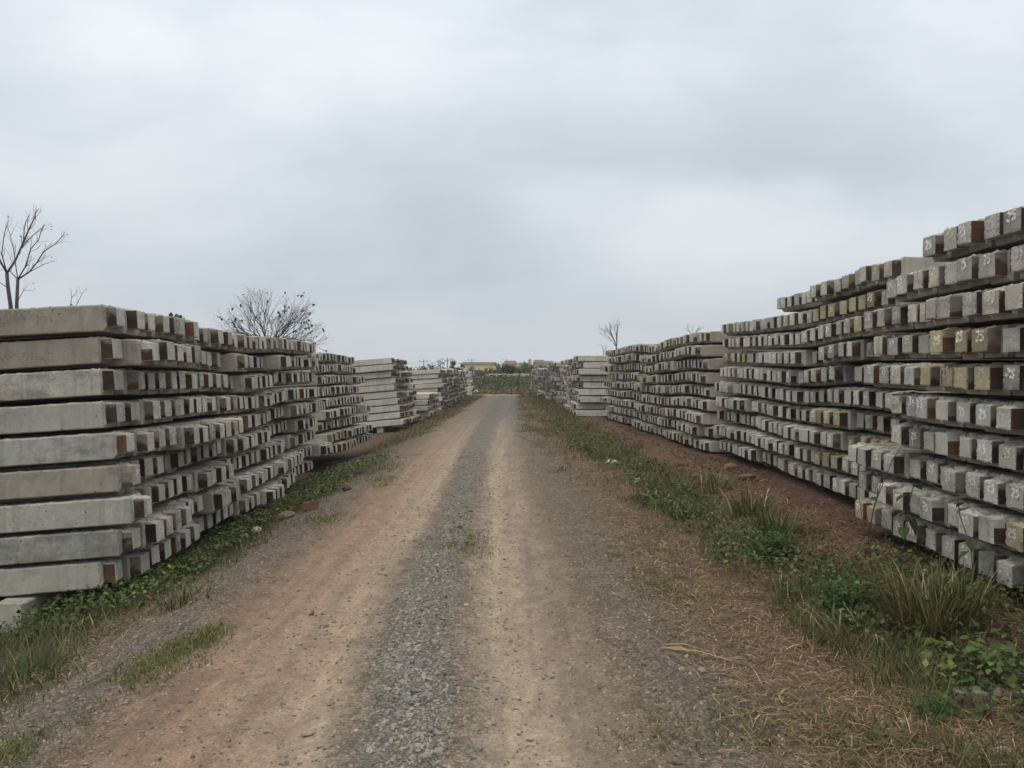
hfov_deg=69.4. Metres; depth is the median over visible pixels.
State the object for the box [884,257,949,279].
concrete pile
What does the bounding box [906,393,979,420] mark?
concrete pile
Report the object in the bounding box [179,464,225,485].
concrete pile
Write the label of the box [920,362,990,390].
concrete pile
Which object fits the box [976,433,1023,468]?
concrete pile
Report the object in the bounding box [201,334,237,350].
concrete pile
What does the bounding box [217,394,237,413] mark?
concrete pile
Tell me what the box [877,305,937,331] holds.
concrete pile
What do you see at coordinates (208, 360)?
concrete pile
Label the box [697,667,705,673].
stone
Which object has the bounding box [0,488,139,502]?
concrete pile
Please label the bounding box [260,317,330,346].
bare shrub
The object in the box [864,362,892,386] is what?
concrete pile
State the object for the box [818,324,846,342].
concrete pile
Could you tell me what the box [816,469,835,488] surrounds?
concrete pile
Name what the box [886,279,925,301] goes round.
concrete pile
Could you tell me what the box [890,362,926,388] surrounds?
concrete pile
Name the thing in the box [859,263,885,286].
concrete pile
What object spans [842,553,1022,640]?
grass tussock
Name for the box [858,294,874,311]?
concrete pile
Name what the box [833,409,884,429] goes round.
concrete pile
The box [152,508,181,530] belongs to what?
concrete pile
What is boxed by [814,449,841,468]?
concrete pile
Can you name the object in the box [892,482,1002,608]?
climbing vine
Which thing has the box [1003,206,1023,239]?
concrete pile
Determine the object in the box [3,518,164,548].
concrete pile
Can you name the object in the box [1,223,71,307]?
bare tree
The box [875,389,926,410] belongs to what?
concrete pile
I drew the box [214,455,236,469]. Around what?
concrete pile
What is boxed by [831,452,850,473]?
concrete pile
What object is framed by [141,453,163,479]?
concrete pile
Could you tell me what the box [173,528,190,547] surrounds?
concrete pile
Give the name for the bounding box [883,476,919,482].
concrete pile
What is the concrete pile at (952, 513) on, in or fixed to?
on the concrete pile at (980, 546)
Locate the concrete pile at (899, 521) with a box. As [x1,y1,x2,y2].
[893,513,919,537]
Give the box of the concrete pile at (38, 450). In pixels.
[0,430,134,466]
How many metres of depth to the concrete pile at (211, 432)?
8.27 m
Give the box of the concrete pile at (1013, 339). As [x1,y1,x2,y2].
[1003,324,1023,356]
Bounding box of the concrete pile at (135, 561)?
[111,549,149,581]
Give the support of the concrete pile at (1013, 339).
on the concrete pile at (1013, 377)
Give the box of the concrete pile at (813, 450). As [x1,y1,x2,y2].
[811,447,832,461]
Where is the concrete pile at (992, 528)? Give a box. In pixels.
[978,511,1023,550]
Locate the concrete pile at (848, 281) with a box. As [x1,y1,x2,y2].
[842,273,877,292]
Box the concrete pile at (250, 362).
[220,354,253,372]
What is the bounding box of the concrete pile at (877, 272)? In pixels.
[871,263,891,284]
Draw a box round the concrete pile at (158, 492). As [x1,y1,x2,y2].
[136,480,164,504]
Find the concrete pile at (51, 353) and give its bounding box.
[0,336,122,370]
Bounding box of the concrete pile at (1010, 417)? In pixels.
[995,401,1023,434]
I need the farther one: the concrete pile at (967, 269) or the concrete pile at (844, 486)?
the concrete pile at (844, 486)
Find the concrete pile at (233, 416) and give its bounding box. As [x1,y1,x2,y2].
[200,415,240,418]
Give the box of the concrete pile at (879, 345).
[873,334,902,358]
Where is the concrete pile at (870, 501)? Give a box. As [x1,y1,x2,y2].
[855,497,880,520]
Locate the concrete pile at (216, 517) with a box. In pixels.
[212,509,220,523]
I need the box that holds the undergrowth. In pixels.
[405,365,534,393]
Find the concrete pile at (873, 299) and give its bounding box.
[867,289,886,309]
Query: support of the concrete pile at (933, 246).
on the concrete pile at (935, 277)
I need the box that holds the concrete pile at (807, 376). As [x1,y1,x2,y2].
[803,368,872,385]
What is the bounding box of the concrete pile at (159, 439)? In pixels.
[7,426,165,452]
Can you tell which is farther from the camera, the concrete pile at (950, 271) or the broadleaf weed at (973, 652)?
the concrete pile at (950, 271)
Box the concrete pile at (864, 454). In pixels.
[857,445,906,470]
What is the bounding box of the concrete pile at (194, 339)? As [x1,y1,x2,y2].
[186,338,199,344]
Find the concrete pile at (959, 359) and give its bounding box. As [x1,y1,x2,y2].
[895,359,1023,360]
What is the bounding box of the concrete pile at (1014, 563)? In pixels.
[996,553,1023,590]
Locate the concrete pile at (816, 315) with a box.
[813,308,834,324]
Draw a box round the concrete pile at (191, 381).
[122,370,196,396]
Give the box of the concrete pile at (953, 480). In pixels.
[941,465,1010,498]
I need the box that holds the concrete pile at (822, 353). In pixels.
[818,345,1021,362]
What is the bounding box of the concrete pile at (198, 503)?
[172,493,202,511]
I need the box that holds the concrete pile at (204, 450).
[193,443,208,462]
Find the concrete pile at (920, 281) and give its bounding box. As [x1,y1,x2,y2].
[913,266,953,295]
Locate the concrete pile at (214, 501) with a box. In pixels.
[183,490,227,514]
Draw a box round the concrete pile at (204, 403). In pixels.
[193,395,206,415]
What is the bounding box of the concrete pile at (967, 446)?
[959,433,1014,464]
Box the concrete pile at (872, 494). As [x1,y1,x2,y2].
[869,492,876,497]
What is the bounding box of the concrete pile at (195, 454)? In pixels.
[184,446,200,465]
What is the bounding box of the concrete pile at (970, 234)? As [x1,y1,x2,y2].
[957,219,1014,251]
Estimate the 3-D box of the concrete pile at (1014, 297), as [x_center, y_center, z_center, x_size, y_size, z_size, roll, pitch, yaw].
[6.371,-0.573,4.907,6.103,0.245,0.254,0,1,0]
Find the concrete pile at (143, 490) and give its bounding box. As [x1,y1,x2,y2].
[129,483,151,495]
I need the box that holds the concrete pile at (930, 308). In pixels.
[925,294,1006,325]
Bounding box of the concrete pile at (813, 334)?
[810,327,835,344]
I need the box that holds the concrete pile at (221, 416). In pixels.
[177,415,227,418]
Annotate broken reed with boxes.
[661,643,732,661]
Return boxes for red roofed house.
[503,361,517,366]
[532,360,543,366]
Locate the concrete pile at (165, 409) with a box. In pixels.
[127,398,171,422]
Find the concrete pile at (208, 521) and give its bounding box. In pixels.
[196,513,212,532]
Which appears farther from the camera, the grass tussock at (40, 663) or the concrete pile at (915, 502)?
the concrete pile at (915, 502)
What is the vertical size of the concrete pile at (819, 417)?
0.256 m
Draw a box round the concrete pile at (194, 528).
[181,523,199,542]
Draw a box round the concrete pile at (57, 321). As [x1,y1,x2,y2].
[0,304,124,338]
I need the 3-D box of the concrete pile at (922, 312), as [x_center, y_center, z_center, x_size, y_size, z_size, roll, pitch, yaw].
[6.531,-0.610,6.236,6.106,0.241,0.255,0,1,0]
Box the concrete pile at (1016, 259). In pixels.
[1010,244,1023,278]
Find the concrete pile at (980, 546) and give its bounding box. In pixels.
[959,537,994,569]
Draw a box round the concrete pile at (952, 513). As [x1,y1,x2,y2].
[947,499,996,528]
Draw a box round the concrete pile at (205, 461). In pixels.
[193,460,224,463]
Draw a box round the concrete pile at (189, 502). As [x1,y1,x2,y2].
[163,497,194,514]
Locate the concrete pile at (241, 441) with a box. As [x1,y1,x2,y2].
[230,435,245,454]
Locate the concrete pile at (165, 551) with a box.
[152,538,171,564]
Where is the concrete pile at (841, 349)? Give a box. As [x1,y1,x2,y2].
[838,340,877,360]
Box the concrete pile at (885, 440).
[879,437,890,442]
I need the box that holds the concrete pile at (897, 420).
[891,415,925,424]
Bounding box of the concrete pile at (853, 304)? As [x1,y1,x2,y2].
[849,296,865,315]
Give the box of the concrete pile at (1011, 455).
[999,438,1023,472]
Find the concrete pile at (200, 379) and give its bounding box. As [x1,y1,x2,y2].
[186,371,204,390]
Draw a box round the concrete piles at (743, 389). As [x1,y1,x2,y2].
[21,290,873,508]
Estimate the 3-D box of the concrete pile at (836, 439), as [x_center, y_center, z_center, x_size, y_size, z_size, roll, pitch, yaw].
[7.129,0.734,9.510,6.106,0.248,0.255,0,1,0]
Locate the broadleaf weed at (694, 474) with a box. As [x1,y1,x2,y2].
[691,466,727,484]
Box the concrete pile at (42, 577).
[0,557,122,596]
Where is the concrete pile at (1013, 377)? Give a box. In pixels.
[1002,362,1023,395]
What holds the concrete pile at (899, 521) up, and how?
on the support pile
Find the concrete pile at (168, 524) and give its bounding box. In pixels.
[145,513,173,536]
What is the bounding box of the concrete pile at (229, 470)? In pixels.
[188,461,233,482]
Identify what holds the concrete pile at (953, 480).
on the concrete pile at (952, 513)
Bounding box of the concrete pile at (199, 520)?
[192,515,203,531]
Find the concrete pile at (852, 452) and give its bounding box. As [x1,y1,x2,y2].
[848,442,900,466]
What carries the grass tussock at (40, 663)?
on the ground at (488, 423)
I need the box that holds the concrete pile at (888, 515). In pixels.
[881,507,909,530]
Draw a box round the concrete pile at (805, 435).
[802,427,833,444]
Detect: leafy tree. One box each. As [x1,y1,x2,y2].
[448,361,456,369]
[502,364,515,373]
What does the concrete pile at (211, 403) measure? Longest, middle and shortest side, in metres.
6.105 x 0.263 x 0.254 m
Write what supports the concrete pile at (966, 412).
on the concrete pile at (967, 446)
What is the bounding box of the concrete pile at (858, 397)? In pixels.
[853,387,894,408]
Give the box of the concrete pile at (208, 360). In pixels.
[165,351,211,370]
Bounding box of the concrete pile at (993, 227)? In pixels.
[984,212,1023,245]
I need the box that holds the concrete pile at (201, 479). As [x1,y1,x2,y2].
[170,469,211,492]
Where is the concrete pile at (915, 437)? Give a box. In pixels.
[909,424,966,452]
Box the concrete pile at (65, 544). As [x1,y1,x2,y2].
[0,525,140,565]
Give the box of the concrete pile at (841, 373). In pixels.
[829,363,861,382]
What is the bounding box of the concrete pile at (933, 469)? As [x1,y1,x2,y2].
[926,458,969,484]
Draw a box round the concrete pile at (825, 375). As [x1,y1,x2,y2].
[821,366,867,384]
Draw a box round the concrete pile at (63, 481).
[0,462,140,499]
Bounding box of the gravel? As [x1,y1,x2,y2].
[0,449,1023,767]
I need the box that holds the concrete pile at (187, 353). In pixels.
[133,343,191,369]
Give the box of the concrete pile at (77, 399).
[0,371,197,404]
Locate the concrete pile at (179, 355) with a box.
[110,344,183,368]
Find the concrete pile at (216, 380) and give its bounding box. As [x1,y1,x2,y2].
[92,372,221,398]
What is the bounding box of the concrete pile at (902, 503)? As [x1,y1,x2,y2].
[893,484,941,514]
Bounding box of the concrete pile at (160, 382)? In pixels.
[4,369,165,402]
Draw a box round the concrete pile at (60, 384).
[0,367,123,401]
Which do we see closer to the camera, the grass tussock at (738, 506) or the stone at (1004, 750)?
the stone at (1004, 750)
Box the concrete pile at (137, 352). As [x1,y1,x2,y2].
[0,339,159,372]
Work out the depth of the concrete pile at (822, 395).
10.15 m
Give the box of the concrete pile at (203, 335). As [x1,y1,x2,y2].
[190,327,207,345]
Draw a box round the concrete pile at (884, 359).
[874,355,895,360]
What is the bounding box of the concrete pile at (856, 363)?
[837,363,874,363]
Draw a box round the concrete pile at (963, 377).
[953,362,988,394]
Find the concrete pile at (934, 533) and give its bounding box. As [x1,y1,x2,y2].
[925,524,957,553]
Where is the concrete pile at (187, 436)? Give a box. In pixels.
[152,424,199,451]
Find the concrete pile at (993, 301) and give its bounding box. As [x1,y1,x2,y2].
[982,286,1023,319]
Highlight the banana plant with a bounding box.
[523,361,529,373]
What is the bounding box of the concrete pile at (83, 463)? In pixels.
[0,457,138,470]
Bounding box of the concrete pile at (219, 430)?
[5,420,224,442]
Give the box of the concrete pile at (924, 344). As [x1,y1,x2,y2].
[918,333,941,357]
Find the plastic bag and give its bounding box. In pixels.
[252,526,261,531]
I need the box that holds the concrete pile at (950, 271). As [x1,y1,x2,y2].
[944,261,997,290]
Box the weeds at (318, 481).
[0,395,1023,757]
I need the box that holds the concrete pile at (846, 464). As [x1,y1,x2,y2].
[842,456,850,472]
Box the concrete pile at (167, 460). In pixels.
[148,451,170,475]
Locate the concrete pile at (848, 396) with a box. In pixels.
[844,386,887,406]
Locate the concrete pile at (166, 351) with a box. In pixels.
[0,339,174,373]
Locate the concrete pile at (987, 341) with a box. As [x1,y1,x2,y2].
[971,323,1023,357]
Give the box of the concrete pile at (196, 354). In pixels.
[138,344,201,369]
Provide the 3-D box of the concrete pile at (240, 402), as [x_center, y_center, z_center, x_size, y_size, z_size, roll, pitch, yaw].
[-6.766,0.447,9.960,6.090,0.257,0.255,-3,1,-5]
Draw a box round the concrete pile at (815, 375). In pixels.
[811,367,827,384]
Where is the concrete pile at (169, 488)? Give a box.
[145,477,173,502]
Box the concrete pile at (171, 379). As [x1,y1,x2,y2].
[0,369,176,403]
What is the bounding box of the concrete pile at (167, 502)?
[152,499,185,505]
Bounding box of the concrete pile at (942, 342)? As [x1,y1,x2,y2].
[930,326,975,357]
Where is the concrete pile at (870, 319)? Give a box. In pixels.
[864,309,921,332]
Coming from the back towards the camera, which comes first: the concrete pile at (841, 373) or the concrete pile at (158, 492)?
the concrete pile at (841, 373)
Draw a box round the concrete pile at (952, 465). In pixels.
[940,462,989,485]
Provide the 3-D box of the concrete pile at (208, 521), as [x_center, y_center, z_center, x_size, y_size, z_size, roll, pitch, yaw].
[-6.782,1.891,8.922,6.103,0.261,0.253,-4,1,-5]
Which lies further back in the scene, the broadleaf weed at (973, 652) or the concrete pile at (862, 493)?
the concrete pile at (862, 493)
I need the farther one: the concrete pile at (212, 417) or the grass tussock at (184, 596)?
the concrete pile at (212, 417)
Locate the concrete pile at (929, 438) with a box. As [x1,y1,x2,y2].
[923,426,984,455]
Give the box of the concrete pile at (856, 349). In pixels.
[846,339,872,359]
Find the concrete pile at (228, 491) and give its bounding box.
[198,487,231,504]
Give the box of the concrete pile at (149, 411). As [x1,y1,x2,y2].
[127,398,160,425]
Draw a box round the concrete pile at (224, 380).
[127,373,228,396]
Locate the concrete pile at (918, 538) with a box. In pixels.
[905,518,936,549]
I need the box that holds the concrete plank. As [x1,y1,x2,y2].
[948,684,1023,701]
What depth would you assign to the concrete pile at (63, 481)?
6.63 m
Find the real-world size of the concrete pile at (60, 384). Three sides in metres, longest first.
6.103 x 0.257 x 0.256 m
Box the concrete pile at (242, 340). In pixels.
[210,333,246,352]
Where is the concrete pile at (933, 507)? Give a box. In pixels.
[920,493,969,527]
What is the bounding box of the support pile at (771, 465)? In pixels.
[748,459,787,472]
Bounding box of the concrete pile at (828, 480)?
[823,471,845,489]
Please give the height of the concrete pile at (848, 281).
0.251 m
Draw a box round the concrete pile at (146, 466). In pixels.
[0,455,152,478]
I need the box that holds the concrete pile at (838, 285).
[834,278,866,295]
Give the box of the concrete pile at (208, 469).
[176,466,216,488]
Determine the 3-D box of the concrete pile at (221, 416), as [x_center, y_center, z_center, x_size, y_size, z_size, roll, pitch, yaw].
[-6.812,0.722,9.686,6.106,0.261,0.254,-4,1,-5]
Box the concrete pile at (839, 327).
[836,320,873,338]
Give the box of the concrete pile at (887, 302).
[881,290,920,307]
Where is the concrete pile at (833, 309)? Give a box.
[828,300,847,319]
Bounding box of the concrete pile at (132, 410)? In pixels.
[55,400,139,426]
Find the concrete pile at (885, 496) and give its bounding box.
[877,480,935,505]
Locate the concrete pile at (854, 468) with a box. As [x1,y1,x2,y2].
[851,462,858,475]
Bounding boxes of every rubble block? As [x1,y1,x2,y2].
[275,511,294,519]
[342,485,351,491]
[724,464,737,469]
[737,473,756,480]
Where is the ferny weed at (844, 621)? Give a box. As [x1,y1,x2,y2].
[815,599,868,629]
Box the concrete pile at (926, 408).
[916,394,1017,423]
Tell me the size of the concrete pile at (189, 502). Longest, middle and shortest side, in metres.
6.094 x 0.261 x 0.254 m
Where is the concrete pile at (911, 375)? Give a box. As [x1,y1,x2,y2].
[904,362,969,389]
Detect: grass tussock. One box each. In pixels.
[0,632,102,695]
[147,573,240,611]
[663,497,714,520]
[686,459,740,494]
[715,481,790,517]
[737,496,827,539]
[755,562,822,601]
[790,523,811,537]
[792,599,925,654]
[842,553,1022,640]
[887,553,1019,626]
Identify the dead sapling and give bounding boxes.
[850,422,916,562]
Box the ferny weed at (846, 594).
[808,565,889,619]
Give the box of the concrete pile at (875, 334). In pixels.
[865,329,911,335]
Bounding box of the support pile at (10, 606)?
[0,519,223,632]
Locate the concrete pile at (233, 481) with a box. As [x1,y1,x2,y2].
[224,478,236,484]
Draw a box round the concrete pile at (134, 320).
[0,307,144,342]
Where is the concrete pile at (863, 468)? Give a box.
[859,465,870,470]
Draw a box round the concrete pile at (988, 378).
[974,362,1012,394]
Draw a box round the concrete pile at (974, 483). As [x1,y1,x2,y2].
[965,468,1023,504]
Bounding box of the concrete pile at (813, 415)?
[811,407,859,425]
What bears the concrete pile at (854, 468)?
on the concrete pile at (853, 491)
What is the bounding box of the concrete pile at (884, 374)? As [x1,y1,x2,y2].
[879,362,910,387]
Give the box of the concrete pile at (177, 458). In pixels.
[161,450,184,473]
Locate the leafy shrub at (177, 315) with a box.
[168,312,184,318]
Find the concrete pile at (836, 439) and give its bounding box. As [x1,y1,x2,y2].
[827,430,873,450]
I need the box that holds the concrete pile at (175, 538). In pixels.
[165,533,180,552]
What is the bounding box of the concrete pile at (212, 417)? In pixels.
[158,416,220,422]
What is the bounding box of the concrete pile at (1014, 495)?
[1006,479,1023,512]
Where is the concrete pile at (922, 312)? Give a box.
[920,303,990,326]
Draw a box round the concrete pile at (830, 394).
[827,386,842,405]
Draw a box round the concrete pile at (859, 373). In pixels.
[855,364,872,384]
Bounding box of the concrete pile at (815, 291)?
[810,283,847,301]
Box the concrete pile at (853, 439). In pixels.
[847,431,882,448]
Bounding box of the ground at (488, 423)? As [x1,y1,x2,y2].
[0,373,1023,767]
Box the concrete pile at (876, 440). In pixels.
[870,435,890,442]
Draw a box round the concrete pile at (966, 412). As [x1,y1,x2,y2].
[956,397,1023,428]
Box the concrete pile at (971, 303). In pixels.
[962,288,1023,321]
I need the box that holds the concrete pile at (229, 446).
[211,438,237,457]
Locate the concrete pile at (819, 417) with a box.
[816,408,867,426]
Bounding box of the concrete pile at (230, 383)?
[0,376,233,406]
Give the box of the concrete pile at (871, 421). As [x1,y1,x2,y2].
[865,412,891,433]
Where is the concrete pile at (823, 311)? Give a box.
[820,303,838,321]
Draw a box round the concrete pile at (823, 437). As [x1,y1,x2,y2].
[820,429,866,448]
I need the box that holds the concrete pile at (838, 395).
[834,386,854,405]
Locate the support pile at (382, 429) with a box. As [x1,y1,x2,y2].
[377,426,391,432]
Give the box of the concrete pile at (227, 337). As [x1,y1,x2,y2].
[201,331,231,349]
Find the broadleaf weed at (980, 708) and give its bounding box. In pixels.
[940,677,1023,726]
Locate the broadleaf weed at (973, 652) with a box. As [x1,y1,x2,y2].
[920,630,1021,688]
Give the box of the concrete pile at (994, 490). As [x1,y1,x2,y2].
[983,473,1023,510]
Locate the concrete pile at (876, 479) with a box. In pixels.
[871,473,898,492]
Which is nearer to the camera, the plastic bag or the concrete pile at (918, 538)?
the concrete pile at (918, 538)
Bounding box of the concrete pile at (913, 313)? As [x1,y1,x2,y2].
[907,302,980,328]
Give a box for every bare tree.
[0,206,51,308]
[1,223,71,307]
[597,320,620,348]
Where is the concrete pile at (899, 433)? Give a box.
[891,421,944,448]
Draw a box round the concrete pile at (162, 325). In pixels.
[115,313,169,338]
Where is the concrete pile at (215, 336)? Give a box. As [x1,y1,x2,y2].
[201,327,223,347]
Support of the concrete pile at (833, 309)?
on the concrete pile at (830, 330)
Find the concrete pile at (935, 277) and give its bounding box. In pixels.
[928,265,974,293]
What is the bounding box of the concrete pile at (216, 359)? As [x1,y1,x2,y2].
[190,351,220,371]
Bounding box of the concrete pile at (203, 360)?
[155,350,206,370]
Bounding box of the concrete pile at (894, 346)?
[887,333,962,358]
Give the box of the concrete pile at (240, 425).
[160,417,242,436]
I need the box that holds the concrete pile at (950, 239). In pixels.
[944,226,991,256]
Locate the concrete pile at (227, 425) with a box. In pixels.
[20,420,231,440]
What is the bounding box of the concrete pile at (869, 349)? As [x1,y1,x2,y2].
[866,341,881,360]
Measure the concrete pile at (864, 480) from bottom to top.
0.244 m
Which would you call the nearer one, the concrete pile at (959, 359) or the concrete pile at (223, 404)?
the concrete pile at (959, 359)
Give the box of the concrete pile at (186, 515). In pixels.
[152,503,191,526]
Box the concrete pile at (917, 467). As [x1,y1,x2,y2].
[909,454,950,483]
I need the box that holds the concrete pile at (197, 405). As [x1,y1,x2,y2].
[176,396,201,416]
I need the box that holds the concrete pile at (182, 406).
[159,397,183,418]
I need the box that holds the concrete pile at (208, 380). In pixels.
[190,371,212,391]
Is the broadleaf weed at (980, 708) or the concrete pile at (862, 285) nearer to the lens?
the broadleaf weed at (980, 708)
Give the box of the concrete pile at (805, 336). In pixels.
[802,329,825,345]
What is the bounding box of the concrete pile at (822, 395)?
[819,388,834,405]
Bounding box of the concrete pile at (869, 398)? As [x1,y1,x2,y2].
[863,388,914,409]
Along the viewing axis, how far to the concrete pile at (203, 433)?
8.06 m
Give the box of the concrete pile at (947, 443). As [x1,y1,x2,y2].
[935,428,994,460]
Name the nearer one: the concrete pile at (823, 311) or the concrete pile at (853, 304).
the concrete pile at (853, 304)
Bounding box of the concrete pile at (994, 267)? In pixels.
[978,250,1023,284]
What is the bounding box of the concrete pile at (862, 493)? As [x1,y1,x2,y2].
[857,487,868,498]
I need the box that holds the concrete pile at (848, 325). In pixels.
[844,316,862,336]
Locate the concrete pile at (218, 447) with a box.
[209,440,221,457]
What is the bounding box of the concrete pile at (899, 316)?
[891,303,942,329]
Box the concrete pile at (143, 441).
[0,429,154,456]
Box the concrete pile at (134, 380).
[20,367,144,400]
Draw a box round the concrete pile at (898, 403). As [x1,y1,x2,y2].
[891,392,965,418]
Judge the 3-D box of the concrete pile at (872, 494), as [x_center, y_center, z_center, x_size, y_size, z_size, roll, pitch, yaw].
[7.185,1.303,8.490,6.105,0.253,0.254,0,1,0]
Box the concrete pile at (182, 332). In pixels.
[162,317,184,340]
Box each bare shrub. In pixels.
[211,285,328,352]
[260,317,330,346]
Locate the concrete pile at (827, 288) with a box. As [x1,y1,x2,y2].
[820,279,857,298]
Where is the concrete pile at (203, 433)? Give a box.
[41,424,208,446]
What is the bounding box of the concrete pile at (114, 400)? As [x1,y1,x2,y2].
[39,396,158,404]
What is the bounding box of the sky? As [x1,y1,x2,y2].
[0,0,1023,370]
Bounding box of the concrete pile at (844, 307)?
[840,299,857,317]
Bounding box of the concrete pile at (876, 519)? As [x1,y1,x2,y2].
[867,502,892,529]
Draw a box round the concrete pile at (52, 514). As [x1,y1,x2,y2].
[0,493,152,533]
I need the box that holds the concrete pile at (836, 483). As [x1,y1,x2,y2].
[833,474,857,492]
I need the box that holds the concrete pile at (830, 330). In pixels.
[825,322,862,340]
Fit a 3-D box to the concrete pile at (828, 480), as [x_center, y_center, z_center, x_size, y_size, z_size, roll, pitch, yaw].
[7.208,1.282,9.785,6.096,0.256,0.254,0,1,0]
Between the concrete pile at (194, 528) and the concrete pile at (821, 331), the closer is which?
the concrete pile at (194, 528)
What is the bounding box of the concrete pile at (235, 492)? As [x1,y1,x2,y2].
[204,484,240,505]
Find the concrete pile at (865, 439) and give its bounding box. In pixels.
[860,434,889,443]
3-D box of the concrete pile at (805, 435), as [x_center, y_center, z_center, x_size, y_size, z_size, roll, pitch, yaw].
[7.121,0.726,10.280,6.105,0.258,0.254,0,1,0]
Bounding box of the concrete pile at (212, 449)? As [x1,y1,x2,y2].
[201,442,216,460]
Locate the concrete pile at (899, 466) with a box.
[883,451,938,478]
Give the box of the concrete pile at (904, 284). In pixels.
[896,272,942,299]
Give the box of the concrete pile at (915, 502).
[909,489,953,515]
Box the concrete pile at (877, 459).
[871,448,920,474]
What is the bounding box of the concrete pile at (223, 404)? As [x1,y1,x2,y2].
[198,395,230,415]
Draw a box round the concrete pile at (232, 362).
[196,353,247,372]
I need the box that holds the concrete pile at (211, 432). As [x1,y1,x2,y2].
[0,421,215,443]
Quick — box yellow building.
[459,362,498,370]
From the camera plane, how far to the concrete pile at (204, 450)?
9.10 m
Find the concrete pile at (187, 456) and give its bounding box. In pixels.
[182,448,190,463]
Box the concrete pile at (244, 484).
[229,475,250,493]
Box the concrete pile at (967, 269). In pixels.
[956,252,1007,286]
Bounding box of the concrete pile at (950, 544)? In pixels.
[942,530,972,560]
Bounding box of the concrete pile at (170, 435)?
[0,425,176,450]
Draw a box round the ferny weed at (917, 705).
[904,683,968,731]
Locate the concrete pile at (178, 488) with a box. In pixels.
[151,474,182,499]
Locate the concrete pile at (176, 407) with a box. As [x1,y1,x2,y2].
[153,398,180,421]
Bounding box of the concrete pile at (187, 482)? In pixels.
[159,471,192,495]
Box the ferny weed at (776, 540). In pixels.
[735,517,806,559]
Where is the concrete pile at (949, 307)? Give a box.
[936,292,1023,323]
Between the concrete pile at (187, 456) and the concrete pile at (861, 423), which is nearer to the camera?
the concrete pile at (187, 456)
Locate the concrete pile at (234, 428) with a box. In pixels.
[133,417,238,438]
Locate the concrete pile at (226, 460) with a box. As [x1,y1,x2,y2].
[207,457,230,463]
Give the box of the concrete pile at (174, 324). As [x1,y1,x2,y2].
[140,314,180,339]
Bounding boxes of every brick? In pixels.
[286,505,299,511]
[302,500,319,510]
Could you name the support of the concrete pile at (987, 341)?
on the concrete pile at (988, 378)
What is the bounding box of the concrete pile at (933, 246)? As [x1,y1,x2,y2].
[923,232,965,261]
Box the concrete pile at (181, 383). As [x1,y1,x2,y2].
[4,370,185,403]
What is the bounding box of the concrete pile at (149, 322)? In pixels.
[108,312,154,338]
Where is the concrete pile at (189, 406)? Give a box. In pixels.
[174,396,194,418]
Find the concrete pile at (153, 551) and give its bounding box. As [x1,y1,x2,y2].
[136,544,159,565]
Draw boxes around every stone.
[300,730,317,736]
[421,752,431,760]
[474,744,482,751]
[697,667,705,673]
[992,746,1011,755]
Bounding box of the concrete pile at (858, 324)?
[854,316,874,335]
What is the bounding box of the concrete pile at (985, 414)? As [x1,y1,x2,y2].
[976,400,1023,433]
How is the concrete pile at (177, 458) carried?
on the concrete pile at (178, 488)
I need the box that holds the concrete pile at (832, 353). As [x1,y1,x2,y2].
[827,342,1023,361]
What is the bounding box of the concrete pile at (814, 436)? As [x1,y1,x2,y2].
[809,428,844,446]
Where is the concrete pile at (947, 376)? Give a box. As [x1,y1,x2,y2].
[942,363,966,392]
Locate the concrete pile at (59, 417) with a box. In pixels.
[0,400,124,434]
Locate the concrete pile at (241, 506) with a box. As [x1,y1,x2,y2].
[230,496,249,516]
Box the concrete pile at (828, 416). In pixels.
[823,408,877,427]
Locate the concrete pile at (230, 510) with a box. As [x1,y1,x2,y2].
[228,503,233,515]
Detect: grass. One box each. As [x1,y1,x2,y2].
[0,393,1023,767]
[0,407,1023,767]
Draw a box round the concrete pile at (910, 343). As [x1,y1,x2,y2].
[902,332,929,357]
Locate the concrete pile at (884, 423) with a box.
[877,413,900,434]
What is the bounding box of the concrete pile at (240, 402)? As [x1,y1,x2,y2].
[230,395,243,412]
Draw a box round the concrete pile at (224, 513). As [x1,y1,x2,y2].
[220,506,228,519]
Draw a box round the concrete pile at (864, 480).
[858,469,884,493]
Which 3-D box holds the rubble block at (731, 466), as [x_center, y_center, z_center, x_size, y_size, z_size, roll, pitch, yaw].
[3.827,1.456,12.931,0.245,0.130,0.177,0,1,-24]
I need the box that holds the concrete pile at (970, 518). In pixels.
[958,506,1015,537]
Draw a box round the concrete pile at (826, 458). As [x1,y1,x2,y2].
[822,450,847,470]
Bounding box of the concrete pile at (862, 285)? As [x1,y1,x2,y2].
[855,270,885,288]
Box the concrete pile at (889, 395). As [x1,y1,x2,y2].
[885,390,949,408]
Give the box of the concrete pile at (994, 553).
[978,545,1022,577]
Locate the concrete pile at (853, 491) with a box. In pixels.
[849,480,857,498]
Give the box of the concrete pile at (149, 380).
[0,370,155,402]
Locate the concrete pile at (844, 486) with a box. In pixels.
[839,477,857,495]
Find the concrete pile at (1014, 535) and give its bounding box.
[1005,519,1023,552]
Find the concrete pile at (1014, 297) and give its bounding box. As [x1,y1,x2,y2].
[1005,282,1023,316]
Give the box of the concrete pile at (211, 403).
[166,394,215,414]
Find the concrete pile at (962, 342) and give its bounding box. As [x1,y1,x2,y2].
[954,326,1023,358]
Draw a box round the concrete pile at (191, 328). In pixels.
[163,319,198,341]
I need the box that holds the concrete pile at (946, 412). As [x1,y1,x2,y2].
[936,396,1023,426]
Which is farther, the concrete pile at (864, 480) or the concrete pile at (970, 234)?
the concrete pile at (864, 480)
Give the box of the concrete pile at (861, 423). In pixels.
[857,410,891,430]
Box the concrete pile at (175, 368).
[151,363,198,369]

